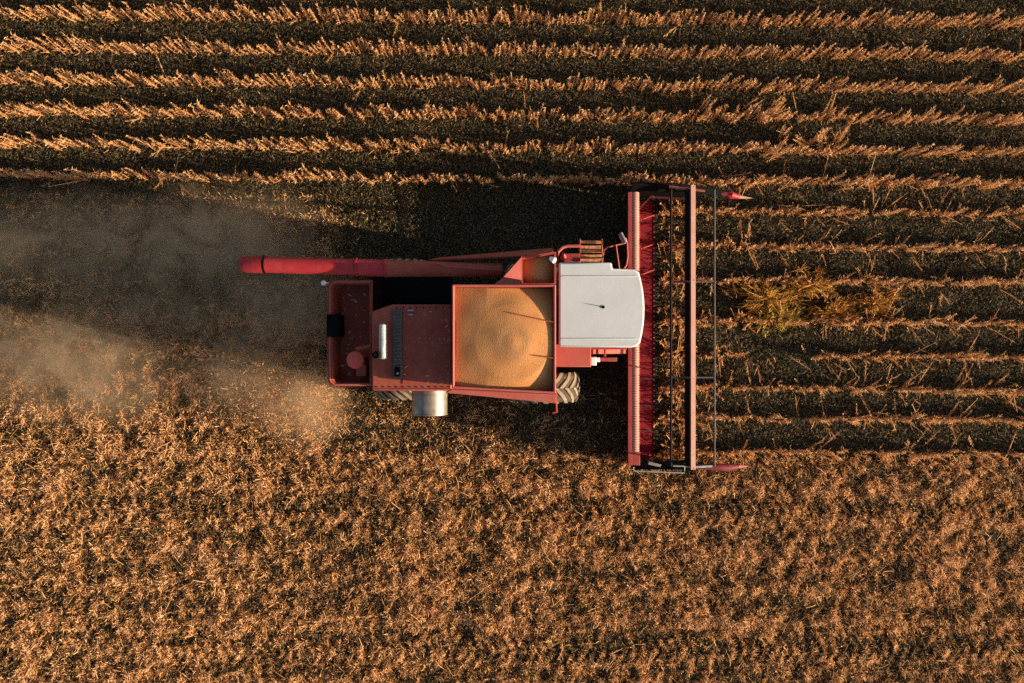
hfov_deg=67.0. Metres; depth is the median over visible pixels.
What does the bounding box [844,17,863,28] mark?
soybean plant
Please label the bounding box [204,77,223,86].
soybean plant
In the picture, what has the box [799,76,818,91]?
soybean plant
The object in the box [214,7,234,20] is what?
soybean plant
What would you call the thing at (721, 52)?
soybean plant
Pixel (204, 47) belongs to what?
soybean plant
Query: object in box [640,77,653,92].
soybean plant
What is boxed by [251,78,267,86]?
soybean plant
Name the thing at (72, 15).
soybean plant
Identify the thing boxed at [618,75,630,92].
soybean plant
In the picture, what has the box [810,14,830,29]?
soybean plant
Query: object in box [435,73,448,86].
soybean plant
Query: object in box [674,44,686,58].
soybean plant
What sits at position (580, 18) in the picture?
soybean plant
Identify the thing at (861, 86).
soybean plant
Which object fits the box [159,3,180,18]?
soybean plant
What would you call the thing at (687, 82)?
soybean plant
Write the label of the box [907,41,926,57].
soybean plant
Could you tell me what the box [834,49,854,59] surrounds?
soybean plant
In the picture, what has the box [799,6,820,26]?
soybean plant
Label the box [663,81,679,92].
soybean plant
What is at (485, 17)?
soybean plant
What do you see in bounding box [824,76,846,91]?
soybean plant
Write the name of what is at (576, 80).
soybean plant
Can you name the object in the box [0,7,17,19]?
soybean plant
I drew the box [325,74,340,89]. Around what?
soybean plant
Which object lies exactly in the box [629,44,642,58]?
soybean plant
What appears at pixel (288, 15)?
soybean plant
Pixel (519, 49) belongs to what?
soybean plant
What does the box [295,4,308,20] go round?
soybean plant
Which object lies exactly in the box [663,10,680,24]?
soybean plant
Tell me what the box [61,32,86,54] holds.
soybean plant
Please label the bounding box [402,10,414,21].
soybean plant
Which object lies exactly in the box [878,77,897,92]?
soybean plant
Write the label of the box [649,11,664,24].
soybean plant
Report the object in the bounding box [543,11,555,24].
soybean plant
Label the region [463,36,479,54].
soybean plant
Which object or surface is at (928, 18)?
soybean plant
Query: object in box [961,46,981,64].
soybean plant
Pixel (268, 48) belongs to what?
soybean plant
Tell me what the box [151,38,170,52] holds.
soybean plant
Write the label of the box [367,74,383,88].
soybean plant
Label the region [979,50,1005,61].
soybean plant
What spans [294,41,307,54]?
soybean plant
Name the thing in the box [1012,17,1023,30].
soybean plant
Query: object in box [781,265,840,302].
weed
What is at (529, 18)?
soybean plant
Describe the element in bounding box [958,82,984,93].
soybean plant
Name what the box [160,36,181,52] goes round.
soybean plant
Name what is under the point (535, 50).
soybean plant
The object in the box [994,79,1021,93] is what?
soybean plant
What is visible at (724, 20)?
soybean plant
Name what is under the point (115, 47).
soybean plant
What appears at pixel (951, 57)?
soybean plant
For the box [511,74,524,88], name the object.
soybean plant
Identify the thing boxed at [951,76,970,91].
soybean plant
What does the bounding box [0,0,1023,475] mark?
soybean crop
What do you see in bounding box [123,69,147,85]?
soybean plant
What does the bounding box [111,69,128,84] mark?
soybean plant
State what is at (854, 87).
soybean plant
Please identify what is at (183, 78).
soybean plant
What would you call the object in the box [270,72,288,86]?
soybean plant
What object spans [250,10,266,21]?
soybean plant
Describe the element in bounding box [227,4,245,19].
soybean plant
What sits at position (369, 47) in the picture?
soybean plant
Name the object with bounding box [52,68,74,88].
soybean plant
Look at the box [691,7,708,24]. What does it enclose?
soybean plant
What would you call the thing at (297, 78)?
soybean plant
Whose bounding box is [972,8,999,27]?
soybean plant
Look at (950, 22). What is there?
soybean plant
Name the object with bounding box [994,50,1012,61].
soybean plant
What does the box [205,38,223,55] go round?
soybean plant
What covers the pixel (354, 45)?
soybean plant
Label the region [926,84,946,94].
soybean plant
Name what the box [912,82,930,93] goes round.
soybean plant
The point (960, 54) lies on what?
soybean plant
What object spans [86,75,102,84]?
soybean plant
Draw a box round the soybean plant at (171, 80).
[160,76,179,86]
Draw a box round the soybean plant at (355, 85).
[349,78,362,90]
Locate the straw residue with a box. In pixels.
[0,0,1023,682]
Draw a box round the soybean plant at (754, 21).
[747,9,762,25]
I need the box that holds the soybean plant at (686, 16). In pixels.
[682,8,696,24]
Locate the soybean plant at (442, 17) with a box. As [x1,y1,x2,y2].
[433,9,447,22]
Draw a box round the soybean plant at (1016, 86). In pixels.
[1004,79,1023,92]
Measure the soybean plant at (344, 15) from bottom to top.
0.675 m
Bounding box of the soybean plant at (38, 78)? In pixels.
[27,70,48,85]
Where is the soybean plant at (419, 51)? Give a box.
[414,45,430,58]
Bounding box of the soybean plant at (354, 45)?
[348,38,362,54]
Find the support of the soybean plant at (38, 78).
on the ground
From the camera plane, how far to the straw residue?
16.93 m
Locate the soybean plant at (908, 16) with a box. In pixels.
[896,11,919,26]
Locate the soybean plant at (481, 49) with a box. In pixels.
[476,43,487,55]
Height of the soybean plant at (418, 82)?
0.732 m
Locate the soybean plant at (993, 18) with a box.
[983,10,1005,26]
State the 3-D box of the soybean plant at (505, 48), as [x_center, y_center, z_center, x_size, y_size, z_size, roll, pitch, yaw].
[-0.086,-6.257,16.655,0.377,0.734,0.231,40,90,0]
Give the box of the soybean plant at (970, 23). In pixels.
[961,12,981,27]
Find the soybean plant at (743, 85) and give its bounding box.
[736,77,756,91]
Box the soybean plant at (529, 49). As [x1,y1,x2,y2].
[521,42,536,55]
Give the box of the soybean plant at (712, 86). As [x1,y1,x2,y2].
[706,78,725,89]
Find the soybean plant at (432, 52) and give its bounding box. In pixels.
[426,42,441,60]
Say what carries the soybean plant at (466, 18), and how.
on the ground
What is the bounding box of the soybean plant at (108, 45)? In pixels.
[98,37,114,50]
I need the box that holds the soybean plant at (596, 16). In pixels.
[588,5,599,22]
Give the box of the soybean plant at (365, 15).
[358,9,371,20]
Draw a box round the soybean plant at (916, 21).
[908,11,928,27]
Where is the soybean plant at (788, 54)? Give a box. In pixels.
[779,45,797,59]
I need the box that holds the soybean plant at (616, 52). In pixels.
[608,46,620,58]
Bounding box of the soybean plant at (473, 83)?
[464,77,479,89]
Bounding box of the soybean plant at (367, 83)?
[357,73,371,88]
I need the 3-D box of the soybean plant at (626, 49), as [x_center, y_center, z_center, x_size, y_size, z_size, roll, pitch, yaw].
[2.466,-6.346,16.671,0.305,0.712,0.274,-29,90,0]
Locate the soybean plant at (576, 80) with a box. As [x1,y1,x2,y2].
[566,74,579,89]
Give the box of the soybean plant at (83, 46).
[70,33,96,53]
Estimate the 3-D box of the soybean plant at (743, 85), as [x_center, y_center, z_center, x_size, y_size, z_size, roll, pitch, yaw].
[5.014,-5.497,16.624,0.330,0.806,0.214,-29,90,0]
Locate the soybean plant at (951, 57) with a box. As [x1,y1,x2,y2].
[937,50,962,63]
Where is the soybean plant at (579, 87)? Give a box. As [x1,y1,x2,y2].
[578,78,592,90]
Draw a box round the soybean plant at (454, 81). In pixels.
[448,76,459,88]
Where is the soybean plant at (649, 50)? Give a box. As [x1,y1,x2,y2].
[640,43,653,56]
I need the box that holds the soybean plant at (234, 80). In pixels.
[227,70,245,89]
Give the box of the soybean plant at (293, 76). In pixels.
[283,71,297,87]
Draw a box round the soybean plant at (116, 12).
[107,2,126,19]
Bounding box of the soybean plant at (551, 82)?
[544,78,554,89]
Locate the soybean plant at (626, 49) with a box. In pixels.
[620,38,632,56]
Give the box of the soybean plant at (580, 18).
[577,10,590,24]
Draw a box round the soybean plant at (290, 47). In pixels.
[286,38,299,53]
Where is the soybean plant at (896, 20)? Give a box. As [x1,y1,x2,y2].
[887,15,905,28]
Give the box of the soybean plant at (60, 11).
[48,4,71,18]
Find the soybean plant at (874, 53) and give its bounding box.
[864,42,887,59]
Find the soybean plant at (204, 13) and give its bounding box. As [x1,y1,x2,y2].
[191,7,211,21]
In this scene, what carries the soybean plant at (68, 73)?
on the ground
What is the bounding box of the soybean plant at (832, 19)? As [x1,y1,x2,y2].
[823,10,845,26]
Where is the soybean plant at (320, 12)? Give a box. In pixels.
[315,1,331,23]
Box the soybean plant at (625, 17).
[617,3,633,25]
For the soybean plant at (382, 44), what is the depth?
16.64 m
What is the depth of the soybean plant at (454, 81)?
16.69 m
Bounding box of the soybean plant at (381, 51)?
[369,45,384,57]
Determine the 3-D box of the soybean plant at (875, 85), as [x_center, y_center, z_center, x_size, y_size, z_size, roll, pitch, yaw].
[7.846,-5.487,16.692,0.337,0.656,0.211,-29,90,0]
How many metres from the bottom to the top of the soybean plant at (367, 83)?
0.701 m
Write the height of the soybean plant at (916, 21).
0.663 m
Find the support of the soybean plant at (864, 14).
on the ground
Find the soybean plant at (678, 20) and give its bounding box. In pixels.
[672,10,683,25]
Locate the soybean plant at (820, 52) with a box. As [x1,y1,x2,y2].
[811,42,830,58]
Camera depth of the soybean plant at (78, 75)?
16.64 m
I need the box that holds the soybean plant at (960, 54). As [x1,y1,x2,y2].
[947,48,972,60]
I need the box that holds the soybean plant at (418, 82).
[412,75,426,88]
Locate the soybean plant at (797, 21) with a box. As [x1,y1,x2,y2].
[789,11,804,27]
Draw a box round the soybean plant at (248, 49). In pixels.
[238,44,253,54]
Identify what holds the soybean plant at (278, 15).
on the ground
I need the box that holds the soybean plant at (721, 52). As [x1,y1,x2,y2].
[715,44,729,57]
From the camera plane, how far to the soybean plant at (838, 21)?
16.70 m
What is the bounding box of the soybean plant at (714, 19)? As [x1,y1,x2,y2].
[705,12,718,23]
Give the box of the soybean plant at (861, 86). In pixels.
[853,81,873,92]
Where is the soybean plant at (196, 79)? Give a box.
[187,72,202,87]
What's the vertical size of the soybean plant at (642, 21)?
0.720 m
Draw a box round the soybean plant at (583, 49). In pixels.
[571,41,588,56]
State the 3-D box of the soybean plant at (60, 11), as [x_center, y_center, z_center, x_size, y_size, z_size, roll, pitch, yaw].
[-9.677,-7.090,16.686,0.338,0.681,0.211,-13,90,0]
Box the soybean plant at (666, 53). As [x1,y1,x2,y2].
[661,48,676,58]
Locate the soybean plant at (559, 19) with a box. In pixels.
[556,13,569,26]
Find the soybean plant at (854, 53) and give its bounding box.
[843,42,862,58]
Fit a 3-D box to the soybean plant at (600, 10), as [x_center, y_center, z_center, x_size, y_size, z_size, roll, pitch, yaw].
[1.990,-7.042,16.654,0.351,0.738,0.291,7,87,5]
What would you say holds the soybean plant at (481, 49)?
on the ground
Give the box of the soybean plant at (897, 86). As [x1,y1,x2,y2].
[885,80,905,93]
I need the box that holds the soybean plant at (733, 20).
[726,10,740,26]
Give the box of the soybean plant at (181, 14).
[170,3,189,20]
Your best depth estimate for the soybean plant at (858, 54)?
16.73 m
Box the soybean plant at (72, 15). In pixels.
[58,7,84,23]
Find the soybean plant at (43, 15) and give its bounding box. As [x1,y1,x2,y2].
[27,6,52,19]
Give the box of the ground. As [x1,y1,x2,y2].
[0,0,1023,682]
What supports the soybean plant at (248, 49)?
on the ground
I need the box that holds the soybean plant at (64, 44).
[48,36,73,54]
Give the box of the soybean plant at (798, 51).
[789,46,809,59]
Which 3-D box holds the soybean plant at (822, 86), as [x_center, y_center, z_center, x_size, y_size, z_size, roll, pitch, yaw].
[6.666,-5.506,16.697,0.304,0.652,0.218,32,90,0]
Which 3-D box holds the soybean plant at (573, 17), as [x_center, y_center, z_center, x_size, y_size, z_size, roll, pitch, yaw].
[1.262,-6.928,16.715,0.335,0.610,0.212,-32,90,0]
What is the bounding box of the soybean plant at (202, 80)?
[193,72,212,87]
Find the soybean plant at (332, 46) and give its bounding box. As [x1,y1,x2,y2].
[321,41,337,54]
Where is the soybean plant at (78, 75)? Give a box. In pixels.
[73,74,95,85]
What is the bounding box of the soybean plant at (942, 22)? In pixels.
[927,16,951,29]
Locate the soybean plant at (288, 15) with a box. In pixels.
[282,2,299,22]
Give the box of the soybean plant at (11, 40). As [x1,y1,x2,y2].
[4,31,28,51]
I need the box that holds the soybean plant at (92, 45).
[82,39,106,53]
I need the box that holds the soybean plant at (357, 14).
[346,8,360,23]
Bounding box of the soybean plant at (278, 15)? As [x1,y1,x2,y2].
[268,6,287,21]
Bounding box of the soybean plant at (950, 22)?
[940,14,961,29]
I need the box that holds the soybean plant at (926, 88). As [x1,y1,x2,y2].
[920,81,942,91]
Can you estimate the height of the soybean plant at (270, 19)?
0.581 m
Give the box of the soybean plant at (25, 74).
[16,67,43,86]
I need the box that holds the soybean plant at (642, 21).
[638,14,653,26]
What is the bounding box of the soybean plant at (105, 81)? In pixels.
[86,71,114,85]
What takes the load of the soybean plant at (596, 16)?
on the ground
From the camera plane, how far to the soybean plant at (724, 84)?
16.63 m
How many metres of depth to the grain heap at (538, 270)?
13.64 m
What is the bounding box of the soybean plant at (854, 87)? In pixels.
[843,82,860,93]
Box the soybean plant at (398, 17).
[392,12,404,24]
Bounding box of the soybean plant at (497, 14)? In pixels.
[492,7,504,24]
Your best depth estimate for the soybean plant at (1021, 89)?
16.80 m
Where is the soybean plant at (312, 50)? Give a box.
[304,44,320,56]
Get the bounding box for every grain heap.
[455,288,552,389]
[523,256,552,282]
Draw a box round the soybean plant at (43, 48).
[29,37,52,52]
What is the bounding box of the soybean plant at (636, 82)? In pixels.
[630,77,645,89]
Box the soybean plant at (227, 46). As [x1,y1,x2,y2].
[213,40,230,55]
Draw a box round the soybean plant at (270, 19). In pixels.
[264,11,279,22]
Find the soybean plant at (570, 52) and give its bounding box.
[565,44,575,57]
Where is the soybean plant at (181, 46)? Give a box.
[169,37,189,53]
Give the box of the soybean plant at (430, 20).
[424,12,440,23]
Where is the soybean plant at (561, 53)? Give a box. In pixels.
[553,46,566,56]
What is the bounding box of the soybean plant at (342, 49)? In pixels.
[337,43,352,55]
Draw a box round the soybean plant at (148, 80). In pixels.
[142,76,157,88]
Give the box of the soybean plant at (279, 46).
[275,34,288,54]
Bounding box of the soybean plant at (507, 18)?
[498,10,513,26]
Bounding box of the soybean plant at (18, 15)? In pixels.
[10,9,31,21]
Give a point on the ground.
(596, 434)
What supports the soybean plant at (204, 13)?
on the ground
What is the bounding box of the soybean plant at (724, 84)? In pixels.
[715,73,732,89]
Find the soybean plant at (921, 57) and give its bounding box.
[917,49,936,60]
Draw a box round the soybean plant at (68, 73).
[54,68,82,83]
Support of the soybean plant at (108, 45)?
on the ground
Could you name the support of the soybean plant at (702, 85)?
on the ground
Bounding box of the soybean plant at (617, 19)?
[606,5,622,23]
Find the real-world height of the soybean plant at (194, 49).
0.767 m
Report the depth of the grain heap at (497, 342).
13.52 m
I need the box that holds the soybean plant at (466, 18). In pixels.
[457,10,470,24]
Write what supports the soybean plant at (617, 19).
on the ground
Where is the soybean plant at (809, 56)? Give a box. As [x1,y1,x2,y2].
[801,47,819,61]
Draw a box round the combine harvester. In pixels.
[238,182,750,473]
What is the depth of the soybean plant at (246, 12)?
16.61 m
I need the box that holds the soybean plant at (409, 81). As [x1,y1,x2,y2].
[401,70,414,87]
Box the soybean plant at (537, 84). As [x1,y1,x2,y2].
[529,79,543,90]
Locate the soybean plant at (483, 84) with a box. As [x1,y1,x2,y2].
[480,81,489,89]
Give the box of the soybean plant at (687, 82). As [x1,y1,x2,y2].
[674,80,689,92]
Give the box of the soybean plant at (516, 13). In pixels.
[513,4,524,23]
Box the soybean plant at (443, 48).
[436,37,446,54]
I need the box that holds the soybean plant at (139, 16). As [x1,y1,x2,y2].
[133,10,149,21]
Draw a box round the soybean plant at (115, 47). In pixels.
[106,40,124,54]
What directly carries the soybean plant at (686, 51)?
on the ground
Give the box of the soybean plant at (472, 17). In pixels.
[469,7,479,23]
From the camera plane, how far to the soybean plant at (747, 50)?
16.60 m
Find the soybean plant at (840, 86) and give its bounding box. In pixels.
[829,76,855,96]
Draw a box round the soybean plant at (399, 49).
[393,38,406,54]
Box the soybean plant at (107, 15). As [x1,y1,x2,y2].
[98,11,118,21]
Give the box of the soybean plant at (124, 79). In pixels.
[119,73,137,86]
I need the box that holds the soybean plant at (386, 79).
[381,70,396,88]
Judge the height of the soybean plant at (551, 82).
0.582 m
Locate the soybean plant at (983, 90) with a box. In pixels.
[971,83,992,94]
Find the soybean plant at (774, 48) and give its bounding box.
[769,45,782,59]
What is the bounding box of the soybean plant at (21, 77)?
[6,70,33,82]
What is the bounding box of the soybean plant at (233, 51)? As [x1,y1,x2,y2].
[229,46,244,55]
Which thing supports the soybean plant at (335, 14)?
on the ground
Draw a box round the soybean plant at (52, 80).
[38,75,62,86]
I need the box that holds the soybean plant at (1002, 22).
[989,16,1015,29]
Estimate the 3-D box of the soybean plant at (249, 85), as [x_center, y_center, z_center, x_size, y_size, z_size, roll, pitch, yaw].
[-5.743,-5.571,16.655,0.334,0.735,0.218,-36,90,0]
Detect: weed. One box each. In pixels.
[720,273,816,331]
[751,298,814,337]
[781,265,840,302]
[794,289,864,334]
[838,284,904,320]
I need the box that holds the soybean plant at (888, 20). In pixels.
[875,9,897,26]
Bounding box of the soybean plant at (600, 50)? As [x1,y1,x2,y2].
[598,44,608,59]
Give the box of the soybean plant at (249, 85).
[236,75,254,87]
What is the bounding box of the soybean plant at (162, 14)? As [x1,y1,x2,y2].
[146,3,169,19]
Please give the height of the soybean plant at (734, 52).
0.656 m
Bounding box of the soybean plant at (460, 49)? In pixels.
[456,42,468,56]
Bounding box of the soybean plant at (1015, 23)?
[1002,15,1023,29]
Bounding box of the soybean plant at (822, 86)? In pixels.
[812,80,832,92]
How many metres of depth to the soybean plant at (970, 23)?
16.72 m
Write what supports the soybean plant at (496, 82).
on the ground
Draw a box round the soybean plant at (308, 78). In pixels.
[303,69,318,85]
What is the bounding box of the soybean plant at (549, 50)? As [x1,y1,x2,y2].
[544,42,556,58]
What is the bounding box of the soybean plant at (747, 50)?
[737,45,758,58]
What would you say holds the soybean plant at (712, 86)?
on the ground
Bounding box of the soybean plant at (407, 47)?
[399,35,414,55]
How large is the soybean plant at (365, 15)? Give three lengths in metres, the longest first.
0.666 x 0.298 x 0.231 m
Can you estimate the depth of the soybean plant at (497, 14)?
16.69 m
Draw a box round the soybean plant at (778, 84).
[770,77,790,91]
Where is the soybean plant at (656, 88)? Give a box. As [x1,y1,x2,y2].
[652,81,666,91]
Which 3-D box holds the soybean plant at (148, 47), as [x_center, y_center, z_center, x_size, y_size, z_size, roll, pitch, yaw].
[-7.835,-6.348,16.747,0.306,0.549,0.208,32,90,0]
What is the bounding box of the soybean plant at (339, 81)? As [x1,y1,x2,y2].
[337,76,352,87]
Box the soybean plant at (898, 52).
[885,47,909,59]
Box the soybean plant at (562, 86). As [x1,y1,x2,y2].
[555,82,564,88]
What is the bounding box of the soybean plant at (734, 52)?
[724,45,740,58]
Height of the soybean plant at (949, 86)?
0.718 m
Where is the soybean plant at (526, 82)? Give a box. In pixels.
[519,78,532,89]
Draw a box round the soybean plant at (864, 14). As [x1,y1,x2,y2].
[855,7,871,25]
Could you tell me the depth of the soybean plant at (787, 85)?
16.64 m
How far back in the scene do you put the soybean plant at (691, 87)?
16.71 m
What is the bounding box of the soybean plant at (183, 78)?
[173,69,190,84]
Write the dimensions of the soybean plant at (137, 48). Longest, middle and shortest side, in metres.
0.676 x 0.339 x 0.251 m
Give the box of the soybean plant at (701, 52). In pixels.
[695,45,710,58]
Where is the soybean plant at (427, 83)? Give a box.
[423,75,435,88]
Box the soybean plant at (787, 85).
[777,82,795,92]
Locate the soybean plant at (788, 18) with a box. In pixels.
[778,12,795,28]
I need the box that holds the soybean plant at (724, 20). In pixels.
[715,10,730,25]
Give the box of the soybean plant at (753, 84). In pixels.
[747,80,760,91]
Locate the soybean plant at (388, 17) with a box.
[379,9,392,22]
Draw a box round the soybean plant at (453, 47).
[444,38,456,55]
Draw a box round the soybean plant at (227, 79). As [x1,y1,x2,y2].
[214,68,232,84]
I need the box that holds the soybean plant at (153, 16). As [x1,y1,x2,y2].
[138,8,159,21]
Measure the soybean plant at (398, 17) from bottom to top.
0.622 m
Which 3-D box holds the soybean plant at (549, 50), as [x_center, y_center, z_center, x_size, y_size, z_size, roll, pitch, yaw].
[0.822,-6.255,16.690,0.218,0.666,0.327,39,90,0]
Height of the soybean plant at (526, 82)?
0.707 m
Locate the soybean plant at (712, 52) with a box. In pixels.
[705,45,720,58]
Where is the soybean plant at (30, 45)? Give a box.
[13,33,41,53]
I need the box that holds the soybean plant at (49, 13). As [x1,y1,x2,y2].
[35,5,62,19]
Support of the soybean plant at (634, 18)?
on the ground
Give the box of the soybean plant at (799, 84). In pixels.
[791,75,810,90]
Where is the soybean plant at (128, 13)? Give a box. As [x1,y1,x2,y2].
[116,1,136,21]
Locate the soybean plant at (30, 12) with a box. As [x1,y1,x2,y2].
[19,5,42,20]
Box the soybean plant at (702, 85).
[695,75,707,92]
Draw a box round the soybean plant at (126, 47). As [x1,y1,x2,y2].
[113,41,135,55]
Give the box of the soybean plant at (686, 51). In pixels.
[682,45,696,59]
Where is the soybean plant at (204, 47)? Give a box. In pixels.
[195,42,214,55]
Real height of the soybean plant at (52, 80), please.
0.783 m
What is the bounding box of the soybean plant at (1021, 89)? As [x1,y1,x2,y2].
[1012,86,1023,95]
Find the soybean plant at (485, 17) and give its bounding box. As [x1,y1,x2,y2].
[479,6,489,22]
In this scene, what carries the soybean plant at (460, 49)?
on the ground
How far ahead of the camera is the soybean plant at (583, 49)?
16.67 m
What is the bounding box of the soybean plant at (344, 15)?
[336,5,351,21]
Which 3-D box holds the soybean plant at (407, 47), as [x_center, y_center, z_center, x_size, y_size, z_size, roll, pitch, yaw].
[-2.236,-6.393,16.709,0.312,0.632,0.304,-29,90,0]
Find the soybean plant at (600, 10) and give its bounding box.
[599,2,610,23]
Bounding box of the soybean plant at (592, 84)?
[586,77,599,90]
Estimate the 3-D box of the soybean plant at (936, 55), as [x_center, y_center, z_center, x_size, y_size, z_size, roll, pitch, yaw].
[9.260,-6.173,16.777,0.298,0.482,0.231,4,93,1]
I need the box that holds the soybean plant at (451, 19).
[444,1,457,22]
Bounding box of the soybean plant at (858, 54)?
[854,48,869,60]
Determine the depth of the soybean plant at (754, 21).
16.72 m
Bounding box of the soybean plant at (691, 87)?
[681,80,694,90]
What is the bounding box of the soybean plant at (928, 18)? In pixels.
[918,13,937,26]
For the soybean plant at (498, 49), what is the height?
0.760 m
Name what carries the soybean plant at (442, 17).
on the ground
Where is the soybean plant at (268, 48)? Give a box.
[256,44,276,56]
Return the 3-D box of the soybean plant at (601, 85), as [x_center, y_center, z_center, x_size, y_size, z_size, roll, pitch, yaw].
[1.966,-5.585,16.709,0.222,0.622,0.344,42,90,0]
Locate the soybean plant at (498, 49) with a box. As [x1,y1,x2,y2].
[491,44,506,57]
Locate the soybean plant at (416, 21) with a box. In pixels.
[412,9,425,23]
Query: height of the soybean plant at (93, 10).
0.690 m
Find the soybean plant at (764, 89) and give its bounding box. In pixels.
[757,81,775,94]
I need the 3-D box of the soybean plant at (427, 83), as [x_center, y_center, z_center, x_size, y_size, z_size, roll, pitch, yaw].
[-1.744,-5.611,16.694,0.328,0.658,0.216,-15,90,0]
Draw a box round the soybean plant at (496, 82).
[486,73,501,86]
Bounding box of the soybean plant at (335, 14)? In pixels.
[326,7,340,23]
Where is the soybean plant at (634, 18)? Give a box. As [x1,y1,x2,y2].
[631,12,642,25]
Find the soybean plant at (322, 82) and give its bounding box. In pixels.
[316,74,331,86]
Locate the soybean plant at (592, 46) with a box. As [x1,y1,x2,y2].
[587,43,597,54]
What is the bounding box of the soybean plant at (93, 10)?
[82,5,105,19]
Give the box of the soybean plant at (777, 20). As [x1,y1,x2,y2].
[767,14,781,25]
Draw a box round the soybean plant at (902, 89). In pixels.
[897,82,916,93]
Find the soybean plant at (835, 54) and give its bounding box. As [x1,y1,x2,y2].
[823,42,846,59]
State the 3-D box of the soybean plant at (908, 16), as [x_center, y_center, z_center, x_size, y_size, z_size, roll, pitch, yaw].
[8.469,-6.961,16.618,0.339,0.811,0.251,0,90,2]
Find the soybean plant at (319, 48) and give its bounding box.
[316,36,328,55]
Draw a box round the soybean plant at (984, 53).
[972,46,999,58]
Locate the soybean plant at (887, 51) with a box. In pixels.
[875,45,897,61]
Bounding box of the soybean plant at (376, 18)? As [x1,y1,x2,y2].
[371,8,388,23]
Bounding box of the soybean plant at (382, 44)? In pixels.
[379,39,396,56]
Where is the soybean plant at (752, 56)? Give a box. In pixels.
[750,46,766,58]
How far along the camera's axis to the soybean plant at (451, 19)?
16.65 m
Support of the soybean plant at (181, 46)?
on the ground
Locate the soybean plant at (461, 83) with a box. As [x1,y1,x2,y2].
[456,76,467,86]
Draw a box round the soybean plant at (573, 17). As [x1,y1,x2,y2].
[563,13,578,25]
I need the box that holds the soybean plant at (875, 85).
[866,78,884,92]
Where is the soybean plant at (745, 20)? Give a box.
[737,10,749,25]
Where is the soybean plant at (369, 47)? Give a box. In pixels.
[360,37,375,52]
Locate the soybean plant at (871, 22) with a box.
[864,10,884,26]
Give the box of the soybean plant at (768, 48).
[759,43,772,59]
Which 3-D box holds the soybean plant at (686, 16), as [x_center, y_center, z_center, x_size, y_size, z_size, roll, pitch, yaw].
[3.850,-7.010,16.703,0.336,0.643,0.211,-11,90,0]
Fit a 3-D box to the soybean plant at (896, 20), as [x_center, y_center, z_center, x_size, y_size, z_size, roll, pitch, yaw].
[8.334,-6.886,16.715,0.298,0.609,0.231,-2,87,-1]
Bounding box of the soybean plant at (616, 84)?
[611,79,621,88]
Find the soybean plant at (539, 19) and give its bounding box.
[530,12,543,22]
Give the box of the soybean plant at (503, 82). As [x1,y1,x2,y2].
[502,73,514,89]
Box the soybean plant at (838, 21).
[831,11,850,27]
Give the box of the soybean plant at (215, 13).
[206,5,222,19]
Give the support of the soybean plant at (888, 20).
on the ground
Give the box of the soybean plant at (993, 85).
[983,74,1003,92]
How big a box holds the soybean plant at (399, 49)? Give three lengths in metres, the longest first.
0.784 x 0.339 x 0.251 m
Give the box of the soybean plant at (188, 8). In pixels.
[183,0,202,20]
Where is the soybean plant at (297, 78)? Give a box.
[287,68,308,86]
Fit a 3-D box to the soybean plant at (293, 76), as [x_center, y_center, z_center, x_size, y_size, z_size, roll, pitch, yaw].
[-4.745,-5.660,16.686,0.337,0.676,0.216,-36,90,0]
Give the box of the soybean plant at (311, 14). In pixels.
[300,6,317,21]
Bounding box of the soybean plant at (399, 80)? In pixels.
[391,73,403,86]
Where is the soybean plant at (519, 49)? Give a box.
[509,41,523,55]
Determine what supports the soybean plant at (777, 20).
on the ground
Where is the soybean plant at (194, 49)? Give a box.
[183,35,201,57]
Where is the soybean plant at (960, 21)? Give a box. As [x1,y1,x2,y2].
[951,13,976,26]
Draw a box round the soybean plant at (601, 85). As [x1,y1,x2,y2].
[598,79,611,91]
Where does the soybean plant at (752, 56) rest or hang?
on the ground
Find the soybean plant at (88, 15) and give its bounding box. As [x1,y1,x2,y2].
[72,2,94,19]
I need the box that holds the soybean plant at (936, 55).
[931,50,945,60]
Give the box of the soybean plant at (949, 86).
[942,81,960,93]
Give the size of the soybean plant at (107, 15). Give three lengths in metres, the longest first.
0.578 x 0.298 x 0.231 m
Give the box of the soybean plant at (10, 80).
[0,72,20,85]
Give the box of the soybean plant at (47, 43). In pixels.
[37,33,62,51]
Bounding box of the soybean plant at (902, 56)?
[897,46,918,59]
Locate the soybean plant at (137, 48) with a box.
[122,42,148,52]
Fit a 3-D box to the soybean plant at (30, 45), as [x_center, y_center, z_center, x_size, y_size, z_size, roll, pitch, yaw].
[-10.349,-6.406,16.639,0.323,0.772,0.285,-10,90,0]
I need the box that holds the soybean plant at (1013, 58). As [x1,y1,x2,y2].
[1002,52,1023,64]
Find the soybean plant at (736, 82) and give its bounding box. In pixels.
[725,75,743,90]
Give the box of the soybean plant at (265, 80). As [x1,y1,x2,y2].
[254,72,278,87]
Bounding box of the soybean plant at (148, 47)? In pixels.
[142,43,160,53]
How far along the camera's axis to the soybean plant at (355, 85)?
16.69 m
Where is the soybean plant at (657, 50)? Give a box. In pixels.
[649,43,662,57]
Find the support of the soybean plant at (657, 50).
on the ground
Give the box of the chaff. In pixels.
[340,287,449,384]
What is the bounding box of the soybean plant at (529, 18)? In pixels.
[521,7,537,26]
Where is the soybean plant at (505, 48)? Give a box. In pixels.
[502,41,513,56]
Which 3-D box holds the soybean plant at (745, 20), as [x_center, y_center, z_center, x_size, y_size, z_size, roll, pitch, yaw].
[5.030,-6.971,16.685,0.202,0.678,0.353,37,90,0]
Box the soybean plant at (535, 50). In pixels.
[533,38,543,57]
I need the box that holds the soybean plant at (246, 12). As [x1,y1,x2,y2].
[235,1,255,20]
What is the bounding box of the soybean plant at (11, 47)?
[0,41,21,53]
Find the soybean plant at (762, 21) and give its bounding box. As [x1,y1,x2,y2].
[758,17,772,28]
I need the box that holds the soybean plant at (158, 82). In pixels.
[150,75,169,86]
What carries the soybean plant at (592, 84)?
on the ground
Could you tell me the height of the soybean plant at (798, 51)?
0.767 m
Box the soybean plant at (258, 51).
[250,44,266,54]

